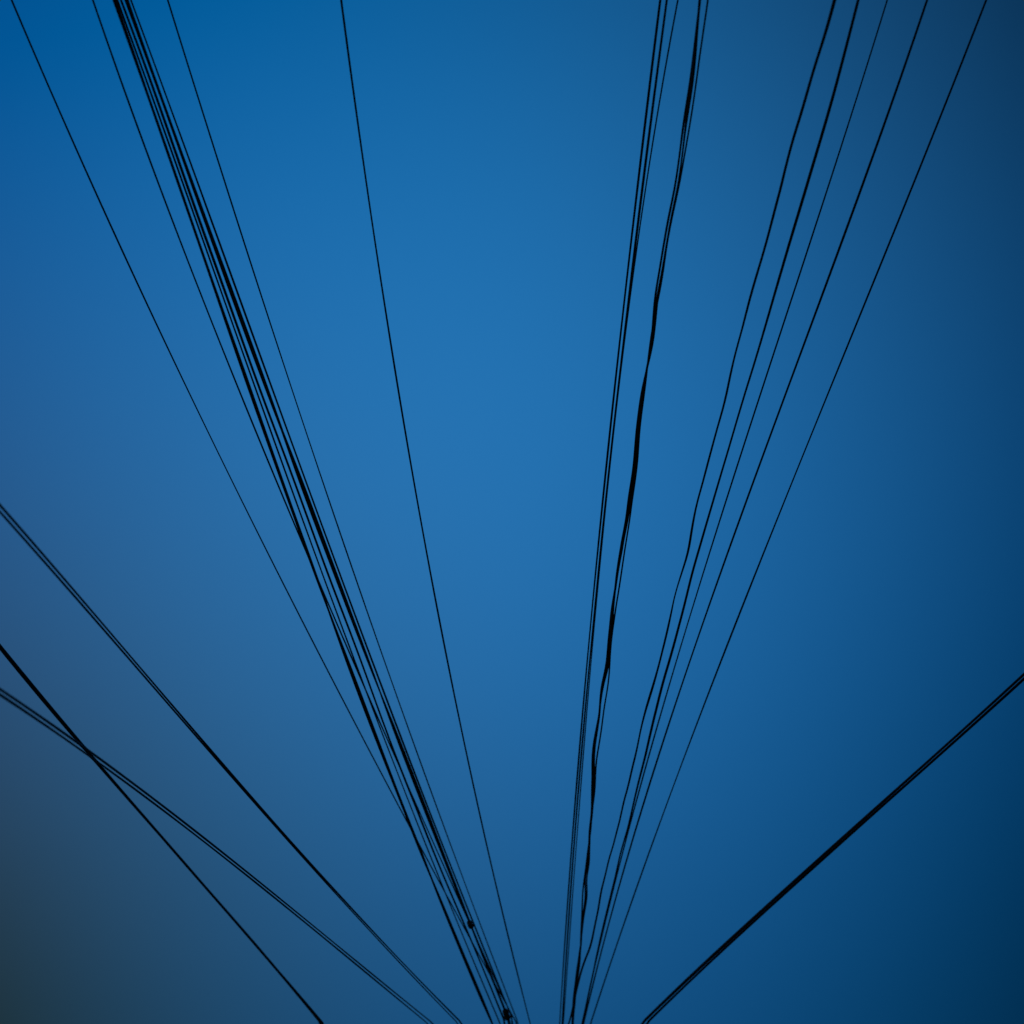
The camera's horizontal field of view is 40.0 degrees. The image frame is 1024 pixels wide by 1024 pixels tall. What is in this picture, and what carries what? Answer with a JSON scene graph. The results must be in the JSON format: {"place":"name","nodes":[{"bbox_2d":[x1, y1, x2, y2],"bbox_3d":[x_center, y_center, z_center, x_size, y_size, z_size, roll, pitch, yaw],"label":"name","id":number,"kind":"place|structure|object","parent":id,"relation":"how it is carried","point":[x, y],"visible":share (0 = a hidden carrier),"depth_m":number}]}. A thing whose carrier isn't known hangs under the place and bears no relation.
{"place":"outdoors","nodes":[
{"label":"outdoors","id":0,"kind":"place"},
{"bbox_2d":[0,0,1023,1023],"label":"sky","id":1,"kind":"structure","parent":0,"point":[882,612]},
{"bbox_3d":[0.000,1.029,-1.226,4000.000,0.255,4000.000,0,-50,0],"label":"ground","id":2,"kind":"structure","parent":0,"visible":0},
{"bbox_3d":[0.420,9.133,11.775,1.500,9.903,0.411,0,-50,0],"label":"utility pole","id":3,"kind":"object","parent":2,"relation":"on","visible":0},
{"bbox_2d":[0,693,427,1023],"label":"overhead cable","id":4,"kind":"object","parent":3,"relation":"attached to","point":[140,793],"visible":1,"depth_m":8.44},
{"bbox_2d":[0,688,432,1023],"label":"overhead cable","id":5,"kind":"object","parent":3,"relation":"attached to","point":[115,770],"visible":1,"depth_m":8.20},
{"bbox_2d":[0,511,457,1023],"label":"overhead cable","id":6,"kind":"object","parent":3,"relation":"attached to","point":[100,626],"visible":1,"depth_m":8.19},
{"bbox_2d":[0,504,461,1023],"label":"overhead cable","id":7,"kind":"object","parent":3,"relation":"attached to","point":[143,671],"visible":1,"depth_m":8.46},
{"bbox_2d":[11,0,516,1023],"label":"overhead cable","id":8,"kind":"object","parent":3,"relation":"attached to","point":[215,446],"visible":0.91,"depth_m":9.08},
{"bbox_2d":[92,0,511,1023],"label":"overhead cable","id":9,"kind":"object","parent":3,"relation":"attached to","point":[260,440],"visible":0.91,"depth_m":8.75},
{"bbox_2d":[112,0,492,1023],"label":"overhead cable","id":10,"kind":"object","parent":3,"relation":"attached to","point":[242,368],"visible":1,"depth_m":8.75},
{"bbox_2d":[117,0,500,1023],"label":"overhead cable","id":11,"kind":"object","parent":3,"relation":"attached to","point":[283,464],"visible":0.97,"depth_m":9.17},
{"bbox_2d":[120,0,504,1023],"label":"overhead cable","id":12,"kind":"object","parent":3,"relation":"attached to","point":[290,470],"visible":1,"depth_m":8.69},
{"bbox_2d":[124,0,510,1023],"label":"overhead cable","id":13,"kind":"object","parent":3,"relation":"attached to","point":[298,474],"visible":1,"depth_m":9.17},
{"bbox_2d":[467,920,474,928],"bbox_3d":[-0.367,3.690,12.587,0.067,0.049,0.101,-9,-51,7],"label":"cable splice","id":14,"kind":"object","parent":13,"relation":"attached to","point":[470,924],"visible":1,"depth_m":12.57},
{"bbox_2d":[502,1009,511,1020],"bbox_3d":[-0.046,4.875,13.645,0.084,0.063,0.181,-7,-50,6],"label":"cable splice","id":15,"kind":"object","parent":13,"relation":"attached to","point":[507,1016],"visible":0.94,"depth_m":13.61},
{"bbox_2d":[130,0,512,1023],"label":"overhead cable","id":16,"kind":"object","parent":3,"relation":"attached to","point":[310,496],"visible":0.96,"depth_m":9.47},
{"bbox_2d":[167,0,517,1023],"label":"overhead cable","id":17,"kind":"object","parent":3,"relation":"attached to","point":[321,478],"visible":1,"depth_m":9.58},
{"bbox_2d":[340,0,530,1023],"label":"overhead cable","id":18,"kind":"object","parent":3,"relation":"attached to","point":[346,40],"visible":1,"depth_m":9.11},
{"bbox_2d":[559,0,660,1023],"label":"overhead cable","id":19,"kind":"object","parent":3,"relation":"attached to","point":[639,171],"visible":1,"depth_m":9.18},
{"bbox_2d":[561,0,667,1023],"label":"overhead cable","id":20,"kind":"object","parent":3,"relation":"attached to","point":[640,205],"visible":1,"depth_m":8.90},
{"bbox_2d":[563,0,678,1023],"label":"overhead cable","id":21,"kind":"object","parent":3,"relation":"attached to","point":[607,495],"visible":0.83,"depth_m":9.86},
{"bbox_2d":[571,0,700,1023],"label":"overhead cable","id":22,"kind":"object","parent":3,"relation":"attached to","point":[684,129],"visible":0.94,"depth_m":8.69},
{"bbox_2d":[575,0,708,1004],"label":"overhead cable","id":23,"kind":"object","parent":3,"relation":"attached to","point":[636,470],"visible":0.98,"depth_m":9.06},
{"bbox_2d":[568,0,835,1023],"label":"overhead cable","id":24,"kind":"object","parent":3,"relation":"attached to","point":[708,464],"visible":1,"depth_m":8.44},
{"bbox_2d":[581,0,859,1023],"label":"overhead cable","id":25,"kind":"object","parent":3,"relation":"attached to","point":[727,454],"visible":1,"depth_m":8.70},
{"bbox_2d":[596,0,887,961],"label":"overhead cable","id":26,"kind":"object","parent":3,"relation":"attached to","point":[742,450],"visible":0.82,"depth_m":9.20},
{"bbox_2d":[583,0,927,1023],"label":"overhead cable","id":27,"kind":"object","parent":3,"relation":"attached to","point":[759,466],"visible":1,"depth_m":8.94},
{"bbox_2d":[590,0,986,1023],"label":"overhead cable","id":28,"kind":"object","parent":3,"relation":"attached to","point":[800,462],"visible":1,"depth_m":9.31},
{"bbox_2d":[641,673,1023,1023],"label":"overhead cable","id":29,"kind":"object","parent":3,"relation":"attached to","point":[702,965],"visible":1,"depth_m":11.21},
{"bbox_2d":[646,677,1023,1023],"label":"overhead cable","id":30,"kind":"object","parent":3,"relation":"attached to","point":[1014,687],"visible":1,"depth_m":11.08},
{"bbox_3d":[-1.900,11.516,13.448,1.200,9.403,0.411,0,-50,0],"label":"utility pole","id":31,"kind":"object","parent":2,"relation":"on","visible":0},
{"bbox_2d":[0,650,320,1023],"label":"overhead cable","id":32,"kind":"object","parent":31,"relation":"attached to","point":[105,774],"visible":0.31,"depth_m":10.41},
{"bbox_2d":[0,644,323,1023],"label":"overhead cable","id":33,"kind":"object","parent":31,"relation":"attached to","point":[17,667],"visible":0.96,"depth_m":10.91}
]}

